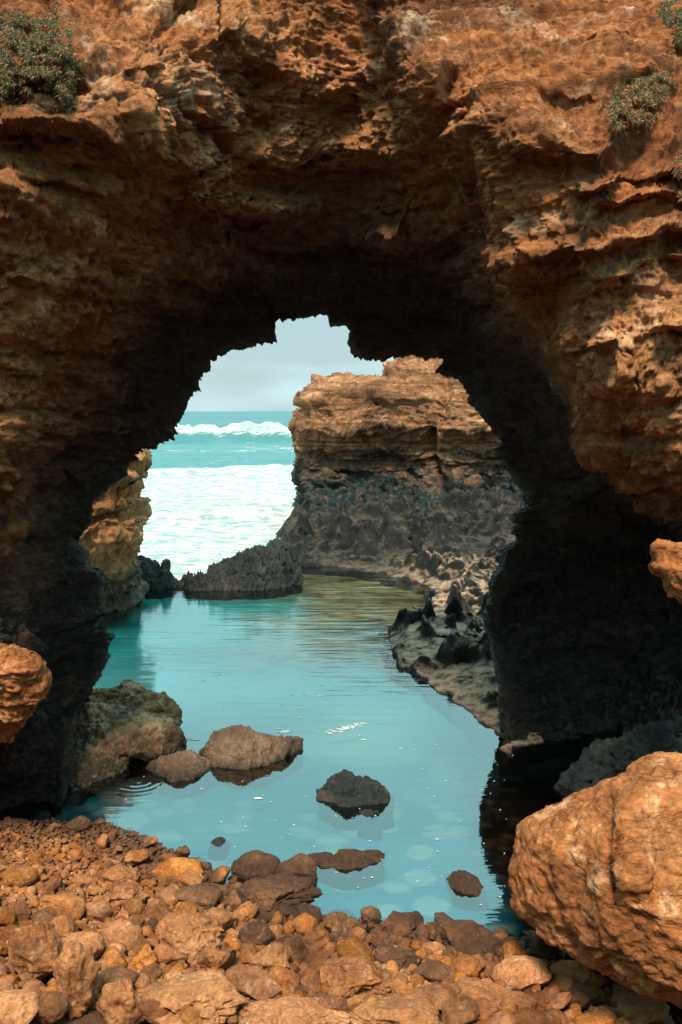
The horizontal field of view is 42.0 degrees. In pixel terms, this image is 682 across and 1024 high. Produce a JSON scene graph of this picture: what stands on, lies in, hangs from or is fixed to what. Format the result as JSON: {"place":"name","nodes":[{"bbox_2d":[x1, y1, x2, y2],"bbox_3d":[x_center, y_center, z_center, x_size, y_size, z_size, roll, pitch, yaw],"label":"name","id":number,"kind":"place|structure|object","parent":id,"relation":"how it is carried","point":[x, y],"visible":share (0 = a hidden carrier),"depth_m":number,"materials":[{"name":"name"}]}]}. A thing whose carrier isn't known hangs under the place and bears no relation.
{"place":"outdoors","nodes":[
{"label":"outdoors","id":0,"kind":"place"},
{"bbox_2d":[137,411,296,579],"bbox_3d":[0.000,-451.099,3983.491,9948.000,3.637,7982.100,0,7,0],"label":"sea water","id":1,"kind":"structure","parent":0,"point":[219,486],"depth_m":45.71,"materials":[{"name":"liquid"}]},
{"bbox_2d":[102,538,420,666],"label":"pool water","id":2,"kind":"structure","parent":0,"point":[327,596],"depth_m":16.84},
{"bbox_2d":[125,639,512,904],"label":"foam flecks","id":3,"kind":"object","parent":2,"relation":"on","point":[343,727],"visible":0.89,"depth_m":9.73,"materials":[{"name":"grey"}]},
{"bbox_2d":[0,574,577,951],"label":"pool bed","id":4,"kind":"object","parent":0,"point":[257,665],"visible":0.38,"depth_m":9.66,"materials":[{"name":"liquid"}]},
{"bbox_2d":[79,448,151,615],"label":"cliff","id":5,"kind":"structure","parent":4,"relation":"on","point":[111,539],"depth_m":14.64,"materials":[{"name":"stone"}]},
{"bbox_2d":[64,679,186,806],"bbox_3d":[-2.393,2.477,9.227,1.632,0.959,2.214,-2,7,-20],"label":"boulder","id":6,"kind":"object","parent":4,"relation":"on","point":[124,726],"visible":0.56,"depth_m":9.00,"materials":[{"name":"beige stone"}]},
{"bbox_2d":[137,555,176,599],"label":"rock ridge","id":7,"kind":"object","parent":4,"relation":"on","point":[155,575],"visible":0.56,"depth_m":17.57,"materials":[{"name":"black stone"}]},
{"bbox_2d":[142,750,217,799],"bbox_3d":[-1.577,2.571,8.749,0.739,0.425,0.862,0,7,0],"label":"pool rock","id":8,"kind":"object","parent":4,"relation":"on","point":[178,775],"visible":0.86,"depth_m":8.57,"materials":[{"name":"brown stone"}]},
{"bbox_2d":[208,836,229,860],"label":"pool rock","id":9,"kind":"object","parent":4,"relation":"on","point":[217,850],"visible":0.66,"depth_m":7.18,"materials":[{"name":"teal stone"}]},
{"bbox_2d":[180,538,303,600],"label":"rock ridge","id":10,"kind":"object","parent":4,"relation":"on","point":[271,569],"visible":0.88,"depth_m":17.57,"materials":[{"name":"black stone"}]},
{"bbox_2d":[199,725,302,790],"bbox_3d":[-0.928,2.459,9.087,1.092,0.570,0.980,0,7,0],"label":"pool rock","id":11,"kind":"object","parent":4,"relation":"on","point":[248,756],"visible":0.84,"depth_m":8.87,"materials":[{"name":"brown stone"}]},
{"bbox_2d":[231,850,280,882],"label":"stone","id":12,"kind":"object","parent":4,"relation":"on","point":[249,865],"visible":0.75,"depth_m":6.74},
{"bbox_2d":[275,853,317,886],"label":"stone","id":13,"kind":"object","parent":4,"relation":"on","point":[301,864],"visible":0.58,"depth_m":6.61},
{"bbox_2d":[307,849,384,890],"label":"pool rock","id":14,"kind":"object","parent":4,"relation":"on","point":[359,867],"visible":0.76,"depth_m":6.86,"materials":[{"name":"brown stone"}]},
{"bbox_2d":[316,769,394,830],"bbox_3d":[0.137,2.614,8.153,0.738,0.471,0.767,0,7,0],"label":"pool rock","id":15,"kind":"object","parent":4,"relation":"on","point":[343,796],"visible":0.84,"depth_m":7.97,"materials":[{"name":"black stone"}]},
{"bbox_2d":[357,809,381,840],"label":"pool rock","id":16,"kind":"object","parent":4,"relation":"on","point":[369,825],"visible":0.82,"depth_m":7.68,"materials":[{"name":"teal stone"}]},
{"bbox_2d":[275,489,555,775],"bbox_3d":[3.576,1.849,19.686,13.951,4.167,22.447,0,7,0],"label":"rock shelf","id":17,"kind":"object","parent":4,"relation":"on","point":[434,652],"visible":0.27,"depth_m":18.17,"materials":[{"name":"black stone"}]},
{"bbox_2d":[445,869,487,910],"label":"pool rock","id":18,"kind":"object","parent":4,"relation":"on","point":[467,889],"visible":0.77,"depth_m":6.50,"materials":[{"name":"brown stone"}]},
{"bbox_2d":[553,715,681,801],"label":"rock","id":19,"kind":"object","parent":4,"relation":"on","point":[597,762],"visible":0.46,"depth_m":7.56,"materials":[{"name":"black stone"}]},
{"bbox_2d":[185,314,393,410],"label":"sky","id":20,"kind":"structure","parent":0,"point":[267,377],"materials":[{"name":"blue"}]},
{"bbox_2d":[0,817,681,1023],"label":"ground","id":21,"kind":"structure","parent":0,"point":[90,1016],"depth_m":5.20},
{"bbox_2d":[0,907,15,926],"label":"stone","id":22,"kind":"object","parent":21,"relation":"on","point":[7,916],"visible":0.91,"depth_m":5.52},
{"bbox_2d":[0,866,38,887],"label":"stone","id":23,"kind":"object","parent":21,"relation":"on","point":[21,877],"visible":0.94,"depth_m":6.13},
{"bbox_2d":[0,989,39,1023],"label":"stone","id":24,"kind":"object","parent":21,"relation":"on","point":[19,1006],"visible":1,"depth_m":4.54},
{"bbox_2d":[14,902,31,919],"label":"stone","id":25,"kind":"object","parent":21,"relation":"on","point":[23,910],"visible":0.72,"depth_m":5.71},
{"bbox_2d":[8,921,62,980],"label":"stone","id":26,"kind":"object","parent":21,"relation":"on","point":[34,950],"visible":0.84,"depth_m":4.95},
{"bbox_2d":[31,907,56,923],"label":"stone","id":27,"kind":"object","parent":21,"relation":"on","point":[46,915],"visible":0.54,"depth_m":5.64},
{"bbox_2d":[34,990,69,1023],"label":"stone","id":28,"kind":"object","parent":21,"relation":"on","point":[53,1006],"visible":0.81,"depth_m":4.61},
{"bbox_2d":[43,875,62,893],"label":"stone","id":29,"kind":"object","parent":21,"relation":"on","point":[54,882],"visible":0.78,"depth_m":6.11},
{"bbox_2d":[39,892,78,908],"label":"stone","id":30,"kind":"object","parent":21,"relation":"on","point":[53,901],"visible":0.42,"depth_m":5.89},
{"bbox_2d":[49,914,77,936],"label":"stone","id":31,"kind":"object","parent":21,"relation":"on","point":[65,925],"visible":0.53,"depth_m":5.51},
{"bbox_2d":[55,895,85,920],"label":"stone","id":32,"kind":"object","parent":21,"relation":"on","point":[73,906],"visible":0.73,"depth_m":5.74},
{"bbox_2d":[66,850,82,863],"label":"stone","id":33,"kind":"object","parent":21,"relation":"on","point":[72,856],"visible":0.97,"depth_m":6.67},
{"bbox_2d":[52,940,98,1021],"bbox_3d":[-1.424,2.515,4.757,0.235,0.439,0.188,0,7,0],"label":"stone","id":34,"kind":"object","parent":21,"relation":"on","point":[75,969],"visible":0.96,"depth_m":4.71,"materials":[{"name":"stone"}]},
{"bbox_2d":[64,815,90,832],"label":"stone","id":35,"kind":"object","parent":21,"relation":"on","point":[80,823],"visible":0.98,"depth_m":7.34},
{"bbox_2d":[70,874,96,886],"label":"stone","id":36,"kind":"object","parent":21,"relation":"on","point":[86,880],"visible":0.85,"depth_m":6.28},
{"bbox_2d":[84,900,112,921],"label":"stone","id":37,"kind":"object","parent":21,"relation":"on","point":[100,911],"visible":0.92,"depth_m":5.76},
{"bbox_2d":[101,946,121,965],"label":"stone","id":38,"kind":"object","parent":21,"relation":"on","point":[111,954],"visible":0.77,"depth_m":5.26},
{"bbox_2d":[100,918,138,948],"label":"stone","id":39,"kind":"object","parent":21,"relation":"on","point":[125,932],"visible":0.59,"depth_m":5.51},
{"bbox_2d":[100,966,139,984],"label":"stone","id":40,"kind":"object","parent":21,"relation":"on","point":[113,974],"visible":0.55,"depth_m":5.02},
{"bbox_2d":[100,864,140,884],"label":"stone","id":41,"kind":"object","parent":21,"relation":"on","point":[117,874],"visible":0.81,"depth_m":6.37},
{"bbox_2d":[99,977,143,1023],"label":"stone","id":42,"kind":"object","parent":21,"relation":"on","point":[121,1002],"visible":0.98,"depth_m":4.62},
{"bbox_2d":[106,881,148,903],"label":"stone","id":43,"kind":"object","parent":21,"relation":"on","point":[123,892],"visible":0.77,"depth_m":6.09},
{"bbox_2d":[124,898,144,915],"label":"stone","id":44,"kind":"object","parent":21,"relation":"on","point":[132,906],"visible":0.7,"depth_m":5.95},
{"bbox_2d":[124,849,149,866],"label":"stone","id":45,"kind":"object","parent":21,"relation":"on","point":[133,858],"visible":1,"depth_m":6.72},
{"bbox_2d":[131,935,149,953],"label":"stone","id":46,"kind":"object","parent":21,"relation":"on","point":[141,941],"visible":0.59,"depth_m":5.45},
{"bbox_2d":[131,944,156,969],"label":"stone","id":47,"kind":"object","parent":21,"relation":"on","point":[145,956],"visible":0.7,"depth_m":5.22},
{"bbox_2d":[143,904,171,921],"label":"stone","id":48,"kind":"object","parent":21,"relation":"on","point":[158,912],"visible":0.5,"depth_m":5.90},
{"bbox_2d":[155,886,178,903],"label":"stone","id":49,"kind":"object","parent":21,"relation":"on","point":[168,893],"visible":0.8,"depth_m":6.15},
{"bbox_2d":[154,942,184,964],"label":"stone","id":50,"kind":"object","parent":21,"relation":"on","point":[167,954],"visible":0.84,"depth_m":5.33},
{"bbox_2d":[151,857,203,882],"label":"stone","id":51,"kind":"object","parent":21,"relation":"on","point":[173,868],"visible":0.75,"depth_m":6.58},
{"bbox_2d":[155,910,223,959],"bbox_3d":[-0.937,2.652,5.586,0.418,0.238,0.367,-3,7,-21],"label":"stone","id":52,"kind":"object","parent":21,"relation":"on","point":[192,935],"visible":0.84,"depth_m":5.52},
{"bbox_2d":[180,870,203,886],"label":"stone","id":53,"kind":"object","parent":21,"relation":"on","point":[189,878],"visible":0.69,"depth_m":6.41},
{"bbox_2d":[141,969,247,1023],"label":"stone","id":54,"kind":"object","parent":21,"relation":"on","point":[214,996],"visible":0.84,"depth_m":4.77,"materials":[{"name":"stone"}]},
{"bbox_2d":[139,999,168,1023],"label":"stone","id":55,"kind":"object","parent":54,"relation":"on","point":[151,1010],"visible":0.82,"depth_m":4.67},
{"bbox_2d":[177,1004,202,1023],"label":"stone","id":56,"kind":"object","parent":54,"relation":"on","point":[187,1014],"visible":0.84,"depth_m":4.66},
{"bbox_2d":[177,882,222,908],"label":"stone","id":57,"kind":"object","parent":21,"relation":"on","point":[206,895],"visible":0.84,"depth_m":6.16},
{"bbox_2d":[195,949,236,970],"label":"stone","id":58,"kind":"object","parent":21,"relation":"on","point":[207,959],"visible":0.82,"depth_m":5.24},
{"bbox_2d":[207,865,230,884],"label":"stone","id":59,"kind":"object","parent":21,"relation":"on","point":[219,874],"visible":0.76,"depth_m":6.57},
{"bbox_2d":[224,892,240,911],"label":"stone","id":60,"kind":"object","parent":21,"relation":"on","point":[233,901],"visible":0.69,"depth_m":6.20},
{"bbox_2d":[225,964,246,979],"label":"stone","id":61,"kind":"object","parent":21,"relation":"on","point":[237,970],"visible":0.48,"depth_m":5.22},
{"bbox_2d":[238,947,256,964],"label":"stone","id":62,"kind":"object","parent":21,"relation":"on","point":[245,955],"visible":0.61,"depth_m":5.38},
{"bbox_2d":[238,921,274,945],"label":"stone","id":63,"kind":"object","parent":21,"relation":"on","point":[257,933],"visible":0.82,"depth_m":5.63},
{"bbox_2d":[236,966,281,1000],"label":"stone","id":64,"kind":"object","parent":21,"relation":"on","point":[256,983],"visible":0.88,"depth_m":4.99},
{"bbox_2d":[249,942,290,972],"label":"stone","id":65,"kind":"object","parent":21,"relation":"on","point":[268,958],"visible":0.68,"depth_m":5.27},
{"bbox_2d":[236,873,322,924],"bbox_3d":[-0.477,2.727,6.307,0.556,0.201,0.503,-5,8,-38],"label":"stone","id":66,"kind":"object","parent":21,"relation":"on","point":[286,895],"visible":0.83,"depth_m":6.24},
{"bbox_2d":[269,965,299,986],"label":"stone","id":67,"kind":"object","parent":21,"relation":"on","point":[280,975],"visible":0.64,"depth_m":5.14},
{"bbox_2d":[270,934,307,962],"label":"stone","id":68,"kind":"object","parent":21,"relation":"on","point":[295,944],"visible":0.59,"depth_m":5.47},
{"bbox_2d":[239,996,364,1023],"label":"stone","id":69,"kind":"object","parent":21,"relation":"on","point":[295,1010],"visible":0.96,"depth_m":4.71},
{"bbox_2d":[321,994,347,1012],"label":"stone","id":70,"kind":"object","parent":69,"relation":"on","point":[332,1002],"visible":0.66,"depth_m":4.76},
{"bbox_2d":[292,912,317,936],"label":"stone","id":71,"kind":"object","parent":21,"relation":"on","point":[304,923],"visible":0.69,"depth_m":5.87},
{"bbox_2d":[292,904,321,923],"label":"stone","id":72,"kind":"object","parent":21,"relation":"on","point":[312,910],"visible":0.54,"depth_m":6.03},
{"bbox_2d":[300,973,321,995],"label":"stone","id":73,"kind":"object","parent":21,"relation":"on","point":[311,982],"visible":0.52,"depth_m":5.10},
{"bbox_2d":[302,930,329,953],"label":"stone","id":74,"kind":"object","parent":21,"relation":"on","point":[315,940],"visible":0.79,"depth_m":5.65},
{"bbox_2d":[305,948,330,968],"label":"stone","id":75,"kind":"object","parent":21,"relation":"on","point":[313,959],"visible":0.51,"depth_m":5.43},
{"bbox_2d":[0,819,644,1023],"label":"pebbles","id":76,"kind":"object","parent":21,"relation":"on","point":[144,983],"visible":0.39,"depth_m":5.63,"materials":[{"name":"brown stone"}]},
{"bbox_2d":[62,931,105,959],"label":"stone","id":77,"kind":"object","parent":76,"relation":"on","point":[96,941],"visible":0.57,"depth_m":5.28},
{"bbox_2d":[139,962,162,978],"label":"stone","id":78,"kind":"object","parent":76,"relation":"on","point":[153,970],"visible":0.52,"depth_m":5.13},
{"bbox_2d":[233,901,257,924],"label":"stone","id":79,"kind":"object","parent":76,"relation":"on","point":[246,911],"visible":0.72,"depth_m":6.00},
{"bbox_2d":[205,907,237,932],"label":"stone","id":80,"kind":"object","parent":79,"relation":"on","point":[226,920],"visible":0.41,"depth_m":5.83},
{"bbox_2d":[372,945,422,970],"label":"stone","id":81,"kind":"object","parent":76,"relation":"on","point":[400,957],"visible":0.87,"depth_m":5.50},
{"bbox_2d":[442,996,479,1023],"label":"stone","id":82,"kind":"object","parent":76,"relation":"on","point":[461,1010],"visible":1,"depth_m":4.77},
{"bbox_2d":[0,0,681,822],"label":"rock arch","id":83,"kind":"object","parent":21,"relation":"on","point":[478,202],"visible":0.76,"depth_m":7.24,"materials":[{"name":"stone"}]},
{"bbox_2d":[0,643,52,743],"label":"rock","id":84,"kind":"object","parent":83,"relation":"on","point":[26,678],"visible":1,"depth_m":6.58,"materials":[{"name":"orange stone"}]},
{"bbox_2d":[0,0,87,121],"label":"trailing shrub","id":85,"kind":"object","parent":83,"relation":"hanging from","point":[48,75],"visible":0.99,"depth_m":5.45,"materials":[{"name":"green plant"}]},
{"bbox_2d":[597,67,681,138],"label":"trailing shrub","id":86,"kind":"object","parent":83,"relation":"on","point":[650,92],"visible":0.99,"depth_m":5.58,"materials":[{"name":"green plant"}]},
{"bbox_2d":[648,539,681,603],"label":"rock","id":87,"kind":"object","parent":83,"relation":"on","point":[665,564],"visible":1,"depth_m":5.51,"materials":[{"name":"orange stone"}]},
{"bbox_2d":[655,0,681,56],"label":"trailing shrub","id":88,"kind":"object","parent":83,"relation":"hanging from","point":[668,16],"visible":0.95,"depth_m":6.17,"materials":[{"name":"green plant"}]},
{"bbox_2d":[669,152,681,206],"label":"trailing shrub","id":89,"kind":"object","parent":83,"relation":"on","point":[678,172],"visible":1,"depth_m":5.38,"materials":[{"name":"green plant"}]},
{"bbox_2d":[331,913,351,942],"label":"stone","id":90,"kind":"object","parent":21,"relation":"on","point":[340,929],"visible":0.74,"depth_m":5.70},
{"bbox_2d":[337,935,371,958],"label":"stone","id":91,"kind":"object","parent":21,"relation":"on","point":[349,946],"visible":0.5,"depth_m":5.45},
{"bbox_2d":[319,955,394,998],"bbox_3d":[0.091,2.692,5.145,0.442,0.237,0.354,0,7,0],"label":"stone","id":92,"kind":"object","parent":21,"relation":"on","point":[346,977],"visible":0.87,"depth_m":5.07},
{"bbox_2d":[361,905,381,923],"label":"stone","id":93,"kind":"object","parent":21,"relation":"on","point":[370,913],"visible":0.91,"depth_m":6.04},
{"bbox_2d":[349,994,440,1023],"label":"stone","id":94,"kind":"object","parent":21,"relation":"on","point":[406,1009],"visible":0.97,"depth_m":4.76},
{"bbox_2d":[384,911,415,931],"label":"stone","id":95,"kind":"object","parent":21,"relation":"on","point":[393,919],"visible":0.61,"depth_m":5.96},
{"bbox_2d":[392,924,412,938],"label":"stone","id":96,"kind":"object","parent":21,"relation":"on","point":[401,930],"visible":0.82,"depth_m":5.80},
{"bbox_2d":[392,978,413,994],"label":"stone","id":97,"kind":"object","parent":21,"relation":"on","point":[402,987],"visible":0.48,"depth_m":5.05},
{"bbox_2d":[410,958,455,982],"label":"stone","id":98,"kind":"object","parent":21,"relation":"on","point":[432,970],"visible":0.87,"depth_m":5.27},
{"bbox_2d":[422,942,444,954],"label":"stone","id":99,"kind":"object","parent":21,"relation":"on","point":[436,947],"visible":0.68,"depth_m":5.63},
{"bbox_2d":[415,983,458,1009],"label":"stone","id":100,"kind":"object","parent":21,"relation":"on","point":[440,994],"visible":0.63,"depth_m":5.01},
{"bbox_2d":[452,954,485,977],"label":"stone","id":101,"kind":"object","parent":21,"relation":"on","point":[470,965],"visible":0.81,"depth_m":5.32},
{"bbox_2d":[439,919,502,955],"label":"stone","id":102,"kind":"object","parent":21,"relation":"on","point":[469,937],"visible":0.81,"depth_m":5.69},
{"bbox_2d":[457,980,511,1007],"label":"stone","id":103,"kind":"object","parent":21,"relation":"on","point":[475,990],"visible":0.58,"depth_m":5.07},
{"bbox_2d":[475,997,500,1018],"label":"stone","id":104,"kind":"object","parent":21,"relation":"on","point":[488,1008],"visible":0.65,"depth_m":4.86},
{"bbox_2d":[488,1011,517,1023],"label":"stone","id":105,"kind":"object","parent":21,"relation":"on","point":[502,1017],"visible":1,"depth_m":4.75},
{"bbox_2d":[503,940,527,958],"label":"stone","id":106,"kind":"object","parent":21,"relation":"on","point":[513,948],"visible":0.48,"depth_m":5.54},
{"bbox_2d":[499,990,536,1008],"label":"stone","id":107,"kind":"object","parent":21,"relation":"on","point":[520,999],"visible":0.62,"depth_m":4.98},
{"bbox_2d":[492,955,551,991],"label":"stone","id":108,"kind":"object","parent":21,"relation":"on","point":[522,973],"visible":0.89,"depth_m":5.23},
{"bbox_2d":[513,1007,561,1023],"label":"stone","id":109,"kind":"object","parent":21,"relation":"on","point":[525,1015],"visible":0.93,"depth_m":4.77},
{"bbox_2d":[529,936,558,961],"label":"stone","id":110,"kind":"object","parent":21,"relation":"on","point":[540,948],"visible":0.66,"depth_m":5.57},
{"bbox_2d":[548,991,571,1009],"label":"stone","id":111,"kind":"object","parent":21,"relation":"on","point":[560,1000],"visible":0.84,"depth_m":5.02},
{"bbox_2d":[553,972,573,991],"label":"stone","id":112,"kind":"object","parent":21,"relation":"on","point":[564,981],"visible":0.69,"depth_m":5.24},
{"bbox_2d":[550,960,594,983],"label":"stone","id":113,"kind":"object","parent":21,"relation":"on","point":[579,972],"visible":0.65,"depth_m":5.40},
{"bbox_2d":[566,982,599,1008],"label":"stone","id":114,"kind":"object","parent":21,"relation":"on","point":[585,995],"visible":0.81,"depth_m":5.07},
{"bbox_2d":[572,1012,614,1023],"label":"stone","id":115,"kind":"object","parent":21,"relation":"on","point":[591,1018],"visible":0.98,"depth_m":4.81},
{"bbox_2d":[508,751,681,1008],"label":"boulder","id":116,"kind":"object","parent":21,"relation":"on","point":[595,878],"visible":1,"depth_m":4.58,"materials":[{"name":"orange stone"}]},
{"bbox_2d":[589,1005,617,1020],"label":"stone","id":117,"kind":"object","parent":21,"relation":"on","point":[602,1010],"visible":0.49,"depth_m":4.94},
{"bbox_2d":[616,990,669,1023],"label":"stone","id":118,"kind":"object","parent":21,"relation":"on","point":[645,1009],"visible":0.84,"depth_m":4.99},
{"bbox_2d":[288,355,519,511],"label":"cliff","id":119,"kind":"structure","parent":0,"point":[418,432],"depth_m":28.51,"materials":[{"name":"stone"}]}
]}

